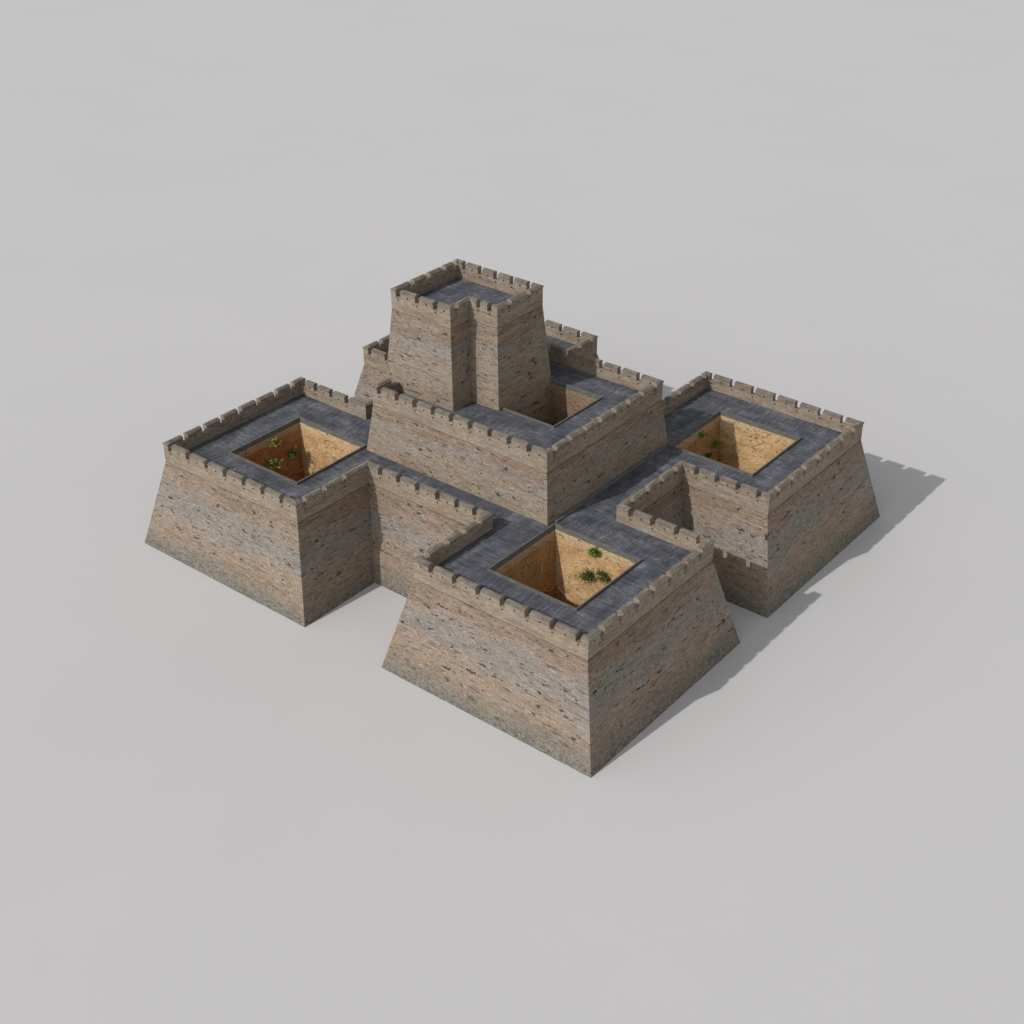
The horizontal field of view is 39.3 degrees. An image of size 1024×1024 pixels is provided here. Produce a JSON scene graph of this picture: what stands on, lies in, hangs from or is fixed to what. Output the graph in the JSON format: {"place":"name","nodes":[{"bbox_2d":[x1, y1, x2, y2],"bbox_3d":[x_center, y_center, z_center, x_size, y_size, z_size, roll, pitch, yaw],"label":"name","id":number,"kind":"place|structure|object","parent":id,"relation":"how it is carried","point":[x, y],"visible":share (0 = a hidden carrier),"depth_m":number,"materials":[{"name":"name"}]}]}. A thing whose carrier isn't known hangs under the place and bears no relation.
{"place":"outdoors","nodes":[
{"label":"outdoors","id":0,"kind":"place"},
{"bbox_2d":[0,0,1023,1023],"bbox_3d":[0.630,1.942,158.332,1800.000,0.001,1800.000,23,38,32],"label":"ground","id":1,"kind":"structure","parent":0,"point":[222,804],"depth_m":159.59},
{"bbox_2d":[145,320,879,777],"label":"fortress","id":2,"kind":"structure","parent":1,"relation":"on","point":[313,532],"depth_m":143.53,"materials":[{"name":"brick"}]},
{"bbox_2d":[268,459,282,470],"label":"shrub","id":3,"kind":"object","parent":2,"relation":"attached to","point":[276,464],"visible":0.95,"depth_m":155.36,"materials":[{"name":"green plant"}]},
{"bbox_2d":[269,437,281,447],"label":"shrub","id":4,"kind":"object","parent":2,"relation":"attached to","point":[274,442],"visible":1,"depth_m":154.97,"materials":[{"name":"green plant"}]},
{"bbox_2d":[289,446,302,459],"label":"shrub","id":5,"kind":"object","parent":2,"relation":"attached to","point":[292,453],"visible":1,"depth_m":157.27,"materials":[{"name":"green plant"}]},
{"bbox_2d":[367,342,667,525],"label":"keep","id":6,"kind":"structure","parent":2,"relation":"on","point":[565,464],"depth_m":145.31,"materials":[{"name":"brick"}]},
{"bbox_2d":[386,259,552,457],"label":"watchtower","id":7,"kind":"structure","parent":6,"relation":"on","point":[462,333],"depth_m":147.53,"materials":[{"name":"brick"}]},
{"bbox_2d":[574,566,595,583],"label":"shrub","id":8,"kind":"object","parent":2,"relation":"attached to","point":[586,575],"visible":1,"depth_m":137.32,"materials":[{"name":"green plant"}]},
{"bbox_2d":[587,547,599,557],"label":"shrub","id":9,"kind":"object","parent":2,"relation":"attached to","point":[593,552],"visible":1,"depth_m":136.25,"materials":[{"name":"green plant"}]},
{"bbox_2d":[591,568,611,583],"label":"shrub","id":10,"kind":"object","parent":2,"relation":"attached to","point":[601,574],"visible":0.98,"depth_m":136.25,"materials":[{"name":"green plant"}]},
{"bbox_2d":[712,439,720,448],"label":"shrub","id":11,"kind":"object","parent":2,"relation":"attached to","point":[716,443],"visible":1,"depth_m":158.94,"materials":[{"name":"green plant"}]}
]}

